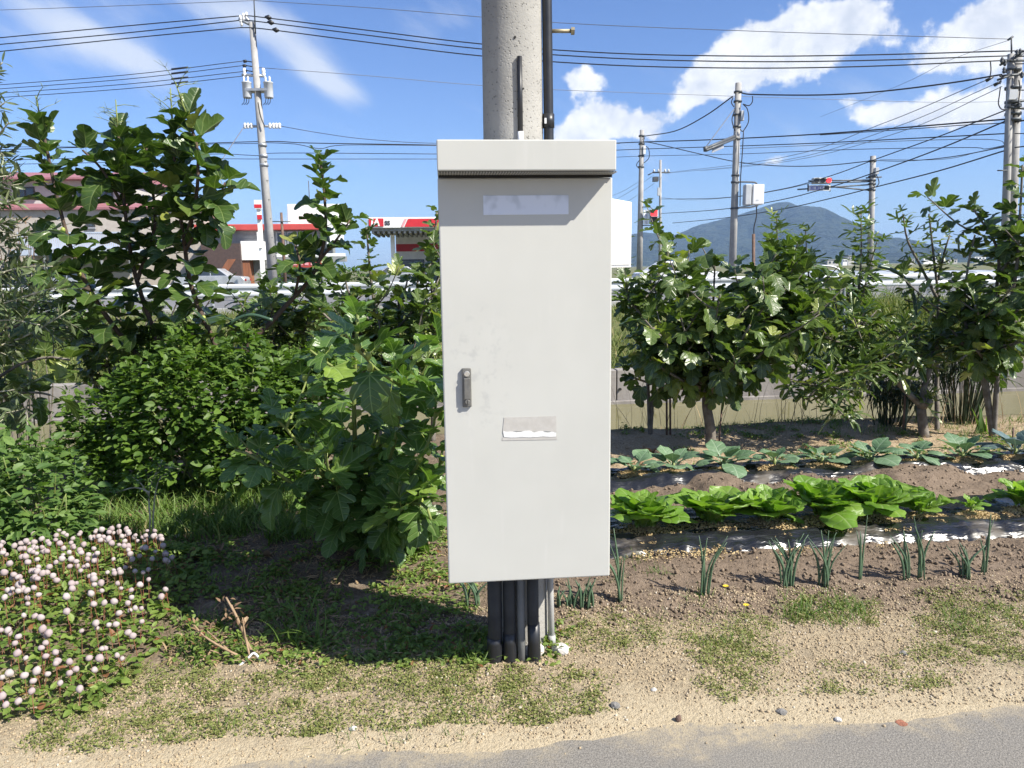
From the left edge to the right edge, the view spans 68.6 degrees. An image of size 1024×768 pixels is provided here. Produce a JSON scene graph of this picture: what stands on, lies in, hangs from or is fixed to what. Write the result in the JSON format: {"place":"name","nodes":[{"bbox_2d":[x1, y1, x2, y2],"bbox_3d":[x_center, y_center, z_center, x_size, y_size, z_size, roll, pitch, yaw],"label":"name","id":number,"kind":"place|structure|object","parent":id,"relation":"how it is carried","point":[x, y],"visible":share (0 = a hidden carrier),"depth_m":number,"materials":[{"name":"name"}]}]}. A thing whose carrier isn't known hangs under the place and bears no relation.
{"place":"outdoors","nodes":[
{"label":"outdoors","id":0,"kind":"place"},
{"bbox_2d":[0,262,1023,767],"bbox_3d":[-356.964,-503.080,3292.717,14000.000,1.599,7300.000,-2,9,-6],"label":"ground","id":1,"kind":"structure","parent":0,"point":[670,708],"depth_m":3.21,"materials":[{"name":"soil"}]},
{"bbox_2d":[0,209,52,455],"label":"dry shrub","id":2,"kind":"object","parent":1,"relation":"on","point":[30,299],"visible":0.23,"depth_m":6.56,"materials":[{"name":"green plant"}]},
{"bbox_2d":[0,260,81,478],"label":"olive shrub","id":3,"kind":"object","parent":1,"relation":"on","point":[41,310],"visible":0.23,"depth_m":5.83,"materials":[{"name":"green plant"}]},
{"bbox_2d":[0,51,89,427],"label":"olive tree","id":4,"kind":"object","parent":1,"relation":"on","point":[13,269],"visible":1,"depth_m":4.40,"materials":[{"name":"green plant"}]},
{"bbox_2d":[0,301,93,431],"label":"fig tree","id":5,"kind":"object","parent":1,"relation":"on","point":[60,372],"visible":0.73,"depth_m":4.98,"materials":[{"name":"green plant"}]},
{"bbox_2d":[0,402,109,565],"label":"leafy bush","id":6,"kind":"object","parent":1,"relation":"on","point":[26,522],"visible":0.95,"depth_m":4.16,"materials":[{"name":"green plant"}]},
{"bbox_2d":[0,172,208,286],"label":"beige house","id":7,"kind":"structure","parent":1,"relation":"on","point":[35,211],"depth_m":52.33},
{"bbox_2d":[0,524,219,718],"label":"flower patch","id":8,"kind":"object","parent":1,"relation":"on","point":[35,573],"visible":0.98,"depth_m":3.42,"materials":[{"name":"green plant"}]},
{"bbox_2d":[11,60,260,459],"bbox_3d":[-2.807,-0.774,5.883,1.859,3.126,1.022,-1,9,0],"label":"fig tree","id":9,"kind":"object","parent":1,"relation":"on","point":[123,140],"visible":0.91,"depth_m":5.69,"materials":[{"name":"green plant"}]},
{"bbox_2d":[48,275,227,427],"bbox_3d":[-3.553,-0.180,6.883,1.761,1.671,1.080,1,9,9],"label":"fig shrub","id":10,"kind":"object","parent":1,"relation":"on","point":[90,370],"visible":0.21,"depth_m":6.87,"materials":[{"name":"green plant"}]},
{"bbox_2d":[99,457,182,541],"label":"sapling","id":11,"kind":"object","parent":1,"relation":"on","point":[169,471],"visible":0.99,"depth_m":4.47,"materials":[{"name":"green plant"}]},
{"bbox_2d":[32,310,361,509],"bbox_3d":[-2.293,0.147,5.661,2.311,1.464,1.380,-1,9,0],"label":"leafy bush","id":12,"kind":"object","parent":1,"relation":"on","point":[111,444],"visible":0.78,"depth_m":5.40,"materials":[{"name":"green plant"}]},
{"bbox_2d":[174,269,250,284],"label":"parked car","id":13,"kind":"object","parent":1,"relation":"on","point":[221,276],"visible":0.36,"depth_m":44.21,"materials":[{"name":"silver metal"}]},
{"bbox_2d":[190,596,261,665],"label":"dry twigs","id":14,"kind":"object","parent":1,"relation":"on","point":[248,646],"visible":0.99,"depth_m":3.20,"materials":[{"name":"wood"}]},
{"bbox_2d":[238,0,280,282],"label":"transformer pole","id":15,"kind":"object","parent":1,"relation":"on","point":[257,90],"visible":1,"depth_m":25.83,"materials":[{"name":"concrete"}]},
{"bbox_2d":[0,20,238,44],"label":"power line","id":16,"kind":"object","parent":15,"relation":"attached to","point":[120,33],"visible":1,"depth_m":26.24,"materials":[{"name":"black metal"}]},
{"bbox_2d":[0,27,239,51],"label":"power line","id":17,"kind":"object","parent":15,"relation":"attached to","point":[121,38],"visible":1,"depth_m":26.26,"materials":[{"name":"rubber"}]},
{"bbox_2d":[0,15,241,37],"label":"power line","id":18,"kind":"object","parent":15,"relation":"attached to","point":[121,26],"visible":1,"depth_m":26.21,"materials":[{"name":"black metal"}]},
{"bbox_2d":[240,27,999,68],"bbox_3d":[2.213,-10.550,23.160,23.375,2.684,0.046,1,9,12],"label":"power line","id":19,"kind":"object","parent":15,"relation":"attached to","point":[652,66],"visible":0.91,"depth_m":22.60,"materials":[{"name":"black metal"}]},
{"bbox_2d":[245,20,1006,61],"bbox_3d":[2.436,-10.733,23.131,23.620,2.795,0.046,1,9,12],"label":"power line","id":20,"kind":"object","parent":15,"relation":"attached to","point":[653,59],"visible":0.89,"depth_m":22.71,"materials":[{"name":"black metal"}]},
{"bbox_2d":[259,67,999,102],"bbox_3d":[8.123,-12.615,31.975,36.052,1.215,0.042,-4,9,-21],"label":"sky wire","id":21,"kind":"object","parent":15,"relation":"attached to","point":[621,92],"visible":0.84,"depth_m":30.79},
{"bbox_2d":[245,15,1023,56],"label":"power line","id":22,"kind":"object","parent":15,"relation":"attached to","point":[662,54],"visible":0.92,"depth_m":22.60,"materials":[{"name":"black metal"}]},
{"bbox_2d":[254,200,264,278],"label":"sign post","id":23,"kind":"object","parent":1,"relation":"on","point":[258,207],"visible":0.93,"depth_m":45.73,"materials":[{"name":"metal"}]},
{"bbox_2d":[194,181,348,283],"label":"red roof shop","id":24,"kind":"structure","parent":1,"relation":"on","point":[240,256],"depth_m":49.19,"materials":[{"name":"grey"}]},
{"bbox_2d":[217,267,327,406],"bbox_3d":[-2.240,-0.253,7.095,1.051,1.680,0.985,3,10,22],"label":"fig shrub","id":25,"kind":"object","parent":1,"relation":"on","point":[285,324],"visible":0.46,"depth_m":6.99,"materials":[{"name":"green plant"}]},
{"bbox_2d":[218,145,374,456],"bbox_3d":[-1.857,-0.606,6.211,1.488,2.655,0.564,-1,9,0],"label":"fig tree","id":26,"kind":"object","parent":1,"relation":"on","point":[307,248],"visible":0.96,"depth_m":6.13,"materials":[{"name":"green plant"}]},
{"bbox_2d":[156,530,467,668],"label":"leaf litter","id":27,"kind":"object","parent":1,"relation":"on","point":[291,626],"visible":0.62,"depth_m":3.61,"materials":[{"name":"plant"}]},
{"bbox_2d":[214,296,446,573],"bbox_3d":[-0.756,0.329,4.068,1.539,1.607,1.138,4,10,30],"label":"fig bush","id":28,"kind":"object","parent":1,"relation":"on","point":[388,511],"visible":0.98,"depth_m":3.97,"materials":[{"name":"green plant"}]},
{"bbox_2d":[293,218,438,435],"bbox_3d":[-1.285,-0.467,6.949,1.323,2.103,0.778,-1,9,0],"label":"fig tree","id":29,"kind":"object","parent":1,"relation":"on","point":[368,267],"visible":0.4,"depth_m":6.87,"materials":[{"name":"green plant"}]},
{"bbox_2d":[320,253,441,427],"bbox_3d":[-1.056,-0.267,6.690,1.194,1.760,0.943,-1,9,0],"label":"fig shrub","id":30,"kind":"object","parent":1,"relation":"on","point":[390,314],"visible":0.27,"depth_m":6.56,"materials":[{"name":"green plant"}]},
{"bbox_2d":[367,217,439,280],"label":"gas station","id":31,"kind":"object","parent":1,"relation":"on","point":[408,233],"visible":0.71,"depth_m":66.10,"materials":[{"name":"white paint"}]},
{"bbox_2d":[395,205,441,440],"bbox_3d":[-0.728,-0.514,6.884,0.524,2.191,0.979,4,10,28],"label":"fig tree","id":32,"kind":"object","parent":1,"relation":"on","point":[432,254],"visible":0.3,"depth_m":6.70,"materials":[{"name":"green plant"}]},
{"bbox_2d":[1,283,1023,374],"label":"tall grass","id":33,"kind":"structure","parent":1,"relation":"on","point":[898,300],"depth_m":14.74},
{"bbox_2d":[15,294,1009,317],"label":"highway kerb","id":34,"kind":"structure","parent":1,"relation":"on","point":[220,310],"depth_m":19.43,"materials":[{"name":"concrete"}]},
{"bbox_2d":[0,272,1023,311],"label":"guard rail","id":35,"kind":"object","parent":34,"relation":"on","point":[248,288],"visible":0.19,"depth_m":19.90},
{"bbox_2d":[3,357,1023,424],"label":"canal wall","id":36,"kind":"structure","parent":1,"relation":"on","point":[621,394],"depth_m":12.44,"materials":[{"name":"concrete"}]},
{"bbox_2d":[15,582,1023,753],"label":"creeping weeds","id":37,"kind":"object","parent":1,"relation":"on","point":[330,670],"visible":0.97,"depth_m":2.99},
{"bbox_2d":[481,0,574,653],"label":"utility pole","id":38,"kind":"object","parent":1,"relation":"on","point":[517,98],"visible":0.38,"depth_m":2.88,"materials":[{"name":"concrete"}]},
{"bbox_2d":[436,140,616,582],"bbox_3d":[0.050,-0.068,2.837,0.620,1.626,0.392,-2,9,-5],"label":"cabinet","id":39,"kind":"object","parent":38,"relation":"attached to","point":[525,238],"visible":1,"depth_m":2.73,"materials":[{"name":"metal"}]},
{"bbox_2d":[487,581,502,663],"bbox_3d":[-0.076,0.930,3.121,0.072,0.612,0.074,-1,9,0],"label":"cable duct","id":40,"kind":"object","parent":39,"relation":"attached to","point":[494,636],"visible":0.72,"depth_m":3.11,"materials":[{"name":"black plastic"}]},
{"bbox_2d":[503,580,516,662],"bbox_3d":[-0.013,0.928,3.121,0.064,0.611,0.066,-1,9,0],"label":"cable duct","id":41,"kind":"object","parent":39,"relation":"attached to","point":[509,630],"visible":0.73,"depth_m":3.11,"materials":[{"name":"black plastic"}]},
{"bbox_2d":[516,580,525,660],"bbox_3d":[0.038,0.927,3.124,0.036,0.611,0.043,-1,9,0],"label":"cable duct","id":42,"kind":"object","parent":39,"relation":"attached to","point":[521,644],"visible":0.58,"depth_m":3.12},
{"bbox_2d":[527,579,540,661],"bbox_3d":[0.091,0.927,3.121,0.060,0.611,0.063,-1,9,0],"label":"cable duct","id":43,"kind":"object","parent":39,"relation":"attached to","point":[533,633],"visible":0.7,"depth_m":3.11,"materials":[{"name":"black plastic"}]},
{"bbox_2d":[612,199,631,267],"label":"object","id":44,"kind":"object","parent":39,"relation":"attached to","point":[621,233],"visible":0.43,"depth_m":3.02,"materials":[{"name":"white paint"}]},
{"bbox_2d":[547,578,555,645],"bbox_3d":[0.166,0.691,3.204,0.038,1.050,0.033,-1,9,0],"label":"earth conduit","id":45,"kind":"object","parent":38,"relation":"attached to","point":[550,597],"visible":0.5,"depth_m":3.24,"materials":[{"name":"grey plastic"}]},
{"bbox_2d":[112,415,1011,678],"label":"weeds","id":46,"kind":"object","parent":1,"relation":"on","point":[425,641],"visible":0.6,"depth_m":3.62,"materials":[{"name":"green plant"}]},
{"bbox_2d":[556,577,595,609],"bbox_3d":[0.307,0.996,3.589,0.189,0.162,0.046,-1,9,0],"label":"spring onion","id":47,"kind":"object","parent":1,"relation":"on","point":[570,599],"visible":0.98,"depth_m":3.58,"materials":[{"name":"green plant"}]},
{"bbox_2d":[610,528,624,602],"bbox_3d":[0.446,0.883,3.607,0.191,0.373,0.049,-2,9,-7],"label":"spring onion","id":48,"kind":"object","parent":1,"relation":"on","point":[617,576],"visible":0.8,"depth_m":3.61,"materials":[{"name":"green plant"}]},
{"bbox_2d":[636,130,649,270],"bbox_3d":[6.786,-9.016,39.015,0.673,8.102,0.441,1,9,14],"label":"utility pole","id":49,"kind":"object","parent":1,"relation":"on","point":[642,153],"visible":0.96,"depth_m":38.91,"materials":[{"name":"concrete"}]},
{"bbox_2d":[612,198,684,433],"bbox_3d":[1.215,-0.647,7.247,0.985,2.327,0.580,-8,11,-39],"label":"fig tree","id":50,"kind":"object","parent":1,"relation":"on","point":[656,228],"visible":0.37,"depth_m":7.26,"materials":[{"name":"green plant"}]},
{"bbox_2d":[648,160,669,260],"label":"pole","id":51,"kind":"object","parent":1,"relation":"on","point":[659,189],"visible":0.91,"depth_m":60.18,"materials":[{"name":"concrete"}]},
{"bbox_2d":[699,536,727,595],"bbox_3d":[0.978,0.888,3.656,0.135,0.328,0.042,1,9,8],"label":"spring onion","id":52,"kind":"object","parent":1,"relation":"on","point":[704,577],"visible":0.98,"depth_m":3.66,"materials":[{"name":"green plant"}]},
{"bbox_2d":[703,82,763,276],"bbox_3d":[7.071,-6.485,25.041,1.024,7.367,4.105,8,12,44],"label":"utility pole","id":53,"kind":"object","parent":1,"relation":"on","point":[753,194],"visible":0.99,"depth_m":26.00,"materials":[{"name":"concrete"}]},
{"bbox_2d":[741,74,1001,95],"bbox_3d":[10.793,-9.319,23.378,7.647,0.742,0.058,7,12,40],"label":"service line","id":54,"kind":"object","parent":53,"relation":"attached to","point":[871,91],"visible":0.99,"depth_m":23.18,"materials":[{"name":"rubber"}]},
{"bbox_2d":[611,222,860,446],"bbox_3d":[1.994,-0.396,6.585,2.281,2.010,1.682,-1,9,0],"label":"fig tree","id":55,"kind":"object","parent":1,"relation":"on","point":[712,353],"visible":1,"depth_m":6.27,"materials":[{"name":"green plant"}]},
{"bbox_2d":[471,464,1023,631],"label":"soil clods","id":56,"kind":"object","parent":1,"relation":"on","point":[832,576],"visible":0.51,"depth_m":3.87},
{"bbox_2d":[758,205,796,292],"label":"fig tree","id":57,"kind":"object","parent":1,"relation":"on","point":[775,218],"visible":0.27,"depth_m":14.52,"materials":[{"name":"green plant"}]},
{"bbox_2d":[768,534,807,587],"bbox_3d":[1.390,0.893,3.788,0.214,0.303,0.044,-1,9,0],"label":"spring onion","id":58,"kind":"object","parent":1,"relation":"on","point":[787,573],"visible":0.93,"depth_m":3.78,"materials":[{"name":"green plant"}]},
{"bbox_2d":[786,222,832,286],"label":"fig tree","id":59,"kind":"object","parent":1,"relation":"on","point":[806,241],"visible":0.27,"depth_m":14.59,"materials":[{"name":"green plant"}]},
{"bbox_2d":[610,495,1023,558],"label":"mulch film","id":60,"kind":"object","parent":1,"relation":"on","point":[960,526],"visible":0.43,"depth_m":4.33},
{"bbox_2d":[610,488,698,527],"bbox_3d":[0.765,0.749,4.421,0.580,0.277,0.472,8,12,44],"label":"chinese cabbage","id":61,"kind":"object","parent":60,"relation":"on","point":[643,508],"visible":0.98,"depth_m":4.33,"materials":[{"name":"green plant"}]},
{"bbox_2d":[668,486,763,524],"bbox_3d":[1.213,0.749,4.458,0.578,0.254,0.472,-1,9,0],"label":"chinese cabbage","id":62,"kind":"object","parent":60,"relation":"on","point":[715,504],"visible":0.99,"depth_m":4.42,"materials":[{"name":"green plant"}]},
{"bbox_2d":[733,484,806,524],"bbox_3d":[1.532,0.736,4.460,0.463,0.270,0.466,-1,9,0],"label":"chinese cabbage","id":63,"kind":"object","parent":60,"relation":"on","point":[769,502],"visible":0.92,"depth_m":4.41,"materials":[{"name":"green plant"}]},
{"bbox_2d":[610,454,1023,562],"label":"rice husks","id":64,"kind":"object","parent":60,"relation":"on","point":[971,514],"visible":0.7,"depth_m":4.53},
{"bbox_2d":[783,475,876,529],"bbox_3d":[1.911,0.708,4.554,0.476,0.287,0.565,-7,11,-37],"label":"chinese cabbage","id":65,"kind":"object","parent":60,"relation":"on","point":[832,503],"visible":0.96,"depth_m":4.46,"materials":[{"name":"green plant"}]},
{"bbox_2d":[838,474,930,517],"bbox_3d":[2.245,0.706,4.587,0.519,0.272,0.548,-1,9,0],"label":"chinese cabbage","id":66,"kind":"object","parent":60,"relation":"on","point":[884,494],"visible":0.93,"depth_m":4.51,"materials":[{"name":"green plant"}]},
{"bbox_2d":[899,486,958,513],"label":"chinese cabbage","id":67,"kind":"object","parent":60,"relation":"on","point":[928,502],"visible":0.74,"depth_m":4.54,"materials":[{"name":"green plant"}]},
{"bbox_2d":[958,494,990,510],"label":"chinese cabbage","id":68,"kind":"object","parent":60,"relation":"on","point":[972,502],"visible":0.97,"depth_m":4.62,"materials":[{"name":"green plant"}]},
{"bbox_2d":[982,478,1023,508],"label":"chinese cabbage","id":69,"kind":"object","parent":60,"relation":"on","point":[1015,492],"visible":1,"depth_m":4.72,"materials":[{"name":"green plant"}]},
{"bbox_2d":[610,450,1023,492],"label":"mulch film","id":70,"kind":"object","parent":1,"relation":"on","point":[996,462],"visible":0.5,"depth_m":5.58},
{"bbox_2d":[610,449,659,472],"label":"blue cabbage","id":71,"kind":"object","parent":70,"relation":"on","point":[639,455],"visible":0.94,"depth_m":5.59,"materials":[{"name":"green plant"}]},
{"bbox_2d":[647,445,698,469],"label":"blue cabbage","id":72,"kind":"object","parent":70,"relation":"on","point":[668,454],"visible":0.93,"depth_m":5.63,"materials":[{"name":"green plant"}]},
{"bbox_2d":[694,439,762,477],"bbox_3d":[1.589,0.559,5.721,0.526,0.213,0.456,7,12,40],"label":"blue cabbage","id":73,"kind":"object","parent":70,"relation":"on","point":[715,448],"visible":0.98,"depth_m":5.67,"materials":[{"name":"green plant"}]},
{"bbox_2d":[745,447,800,466],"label":"blue cabbage","id":74,"kind":"object","parent":70,"relation":"on","point":[790,458],"visible":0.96,"depth_m":5.71,"materials":[{"name":"green plant"}]},
{"bbox_2d":[797,443,851,465],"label":"blue cabbage","id":75,"kind":"object","parent":70,"relation":"on","point":[825,450],"visible":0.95,"depth_m":5.75,"materials":[{"name":"green plant"}]},
{"bbox_2d":[838,437,901,466],"bbox_3d":[2.804,0.540,5.750,0.474,0.222,0.523,-4,9,-18],"label":"blue cabbage","id":76,"kind":"object","parent":70,"relation":"on","point":[880,445],"visible":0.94,"depth_m":5.76,"materials":[{"name":"green plant"}]},
{"bbox_2d":[891,440,953,465],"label":"blue cabbage","id":77,"kind":"object","parent":70,"relation":"on","point":[918,447],"visible":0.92,"depth_m":5.80,"materials":[{"name":"green plant"}]},
{"bbox_2d":[923,432,1002,459],"bbox_3d":[3.540,0.508,5.848,0.530,0.224,0.467,-1,9,0],"label":"blue cabbage","id":78,"kind":"object","parent":70,"relation":"on","point":[957,442],"visible":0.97,"depth_m":5.84,"materials":[{"name":"green plant"}]},
{"bbox_2d":[974,429,1023,453],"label":"blue cabbage","id":79,"kind":"object","parent":70,"relation":"on","point":[1018,439],"visible":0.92,"depth_m":5.95,"materials":[{"name":"green plant"}]},
{"bbox_2d":[610,416,1023,466],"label":"straw","id":80,"kind":"object","parent":1,"relation":"on","point":[811,436],"visible":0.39,"depth_m":7.03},
{"bbox_2d":[611,379,1023,428],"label":"bank stems","id":81,"kind":"object","parent":1,"relation":"on","point":[781,414],"visible":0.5,"depth_m":7.61,"materials":[{"name":"plant"}]},
{"bbox_2d":[808,531,846,588],"bbox_3d":[1.583,0.886,3.785,0.215,0.321,0.053,-1,9,0],"label":"spring onion","id":82,"kind":"object","parent":1,"relation":"on","point":[825,572],"visible":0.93,"depth_m":3.79,"materials":[{"name":"green plant"}]},
{"bbox_2d":[797,156,881,272],"bbox_3d":[14.885,-7.311,34.248,3.789,5.983,0.465,-1,9,0],"label":"traffic light pole","id":83,"kind":"object","parent":1,"relation":"on","point":[871,179],"visible":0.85,"depth_m":34.02,"materials":[{"name":"concrete"}]},
{"bbox_2d":[824,197,894,330],"bbox_3d":[6.425,-2.041,14.239,1.602,2.905,1.138,-1,9,0],"label":"fig tree","id":84,"kind":"object","parent":1,"relation":"on","point":[860,260],"visible":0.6,"depth_m":14.12,"materials":[{"name":"green plant"}]},
{"bbox_2d":[774,290,958,437],"bbox_3d":[3.154,-0.152,6.845,1.933,1.413,1.174,-6,10,-30],"label":"bush","id":85,"kind":"object","parent":1,"relation":"on","point":[862,364],"visible":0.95,"depth_m":6.61,"materials":[{"name":"green plant"}]},
{"bbox_2d":[878,264,916,430],"bbox_3d":[3.599,-0.289,7.071,0.425,1.666,0.056,-2,9,-10],"label":"garden hoop","id":86,"kind":"object","parent":1,"relation":"on","point":[895,271],"visible":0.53,"depth_m":7.02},
{"bbox_2d":[890,529,909,579],"bbox_3d":[1.991,0.881,3.855,0.116,0.276,0.028,-1,9,0],"label":"spring onion","id":87,"kind":"object","parent":1,"relation":"on","point":[905,562],"visible":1,"depth_m":3.85,"materials":[{"name":"green plant"}]},
{"bbox_2d":[853,373,951,426],"bbox_3d":[3.785,0.134,7.482,0.992,0.600,0.824,-4,9,-20],"label":"reed clump","id":88,"kind":"object","parent":1,"relation":"on","point":[894,395],"visible":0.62,"depth_m":7.37,"materials":[{"name":"green plant"}]},
{"bbox_2d":[913,518,934,579],"bbox_3d":[2.118,0.845,3.861,0.130,0.347,0.044,-1,9,0],"label":"spring onion","id":89,"kind":"object","parent":1,"relation":"on","point":[921,561],"visible":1,"depth_m":3.87,"materials":[{"name":"green plant"}]},
{"bbox_2d":[885,204,968,430],"bbox_3d":[3.937,-0.614,7.193,0.801,2.200,0.493,-1,9,0],"label":"fig tree","id":90,"kind":"object","parent":1,"relation":"on","point":[940,263],"visible":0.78,"depth_m":7.10,"materials":[{"name":"green plant"}]},
{"bbox_2d":[893,155,1023,437],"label":"fig tree","id":91,"kind":"object","parent":1,"relation":"on","point":[986,338],"visible":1,"depth_m":6.57,"materials":[{"name":"green plant"}]},
{"bbox_2d":[901,342,1023,424],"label":"reed clump","id":92,"kind":"object","parent":1,"relation":"on","point":[944,375],"visible":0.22,"depth_m":7.53,"materials":[{"name":"green plant"}]},
{"bbox_2d":[947,542,985,579],"bbox_3d":[2.350,0.912,3.886,0.203,0.208,0.046,-2,9,-7],"label":"spring onion","id":93,"kind":"object","parent":1,"relation":"on","point":[966,562],"visible":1,"depth_m":3.88,"materials":[{"name":"green plant"}]},
{"bbox_2d":[985,36,1023,293],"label":"double pole","id":94,"kind":"object","parent":1,"relation":"on","point":[1013,76],"visible":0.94,"depth_m":21.07,"materials":[{"name":"concrete"}]},
{"bbox_2d":[255,0,1002,38],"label":"sky wire","id":95,"kind":"object","parent":94,"relation":"attached to","point":[655,27],"visible":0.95,"depth_m":22.55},
{"bbox_2d":[619,118,1004,142],"bbox_3d":[9.454,-9.920,29.858,0.060,2.340,20.129,-5,10,-26],"label":"telecom cable","id":96,"kind":"object","parent":94,"relation":"attached to","point":[834,132],"visible":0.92,"depth_m":25.83,"materials":[{"name":"rubber"}]},
{"bbox_2d":[623,133,1003,149],"bbox_3d":[9.459,-9.553,29.913,0.041,2.374,20.130,-5,10,-26],"label":"telecom cable","id":97,"kind":"object","parent":94,"relation":"attached to","point":[835,142],"visible":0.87,"depth_m":25.87,"materials":[{"name":"rubber"}]},
{"bbox_2d":[661,121,1003,213],"bbox_3d":[13.073,-10.226,40.947,0.147,1.077,40.046,-1,9,-3],"label":"power line","id":98,"kind":"object","parent":94,"relation":"attached to","point":[865,175],"visible":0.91,"depth_m":28.27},
{"bbox_2d":[675,150,1003,222],"bbox_3d":[13.572,-9.660,41.034,0.112,0.706,40.014,-1,9,-1],"label":"power line","id":99,"kind":"object","parent":94,"relation":"attached to","point":[869,188],"visible":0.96,"depth_m":28.16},
{"bbox_2d":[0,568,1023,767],"bbox_3d":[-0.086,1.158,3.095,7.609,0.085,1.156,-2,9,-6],"label":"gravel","id":100,"kind":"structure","parent":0,"point":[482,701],"depth_m":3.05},
{"bbox_2d":[0,391,1023,450],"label":"canal water","id":101,"kind":"structure","parent":0,"point":[1011,402],"depth_m":11.51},
{"bbox_2d":[0,293,1023,382],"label":"bank grass","id":102,"kind":"structure","parent":0,"point":[614,360],"depth_m":14.43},
{"bbox_2d":[0,0,1023,269],"label":"sky","id":103,"kind":"structure","parent":0,"point":[403,110],"materials":[{"name":"blue"}]},
{"bbox_2d":[1,414,1023,764],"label":"grass","id":104,"kind":"structure","parent":0,"point":[243,508],"depth_m":4.70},
{"bbox_2d":[38,286,987,311],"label":"highway","id":105,"kind":"structure","parent":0,"point":[222,304],"depth_m":26.46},
{"bbox_2d":[162,705,1023,767],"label":"asphalt lane","id":106,"kind":"structure","parent":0,"point":[993,738],"depth_m":2.58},
{"bbox_2d":[631,202,937,266],"bbox_3d":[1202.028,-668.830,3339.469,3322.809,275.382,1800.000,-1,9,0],"label":"mountain","id":107,"kind":"structure","parent":0,"point":[828,227],"depth_m":2898.21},
{"bbox_2d":[820,247,996,263],"bbox_3d":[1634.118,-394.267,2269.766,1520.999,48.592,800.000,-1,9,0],"label":"distant hill","id":108,"kind":"structure","parent":0,"point":[892,257],"depth_m":2143.00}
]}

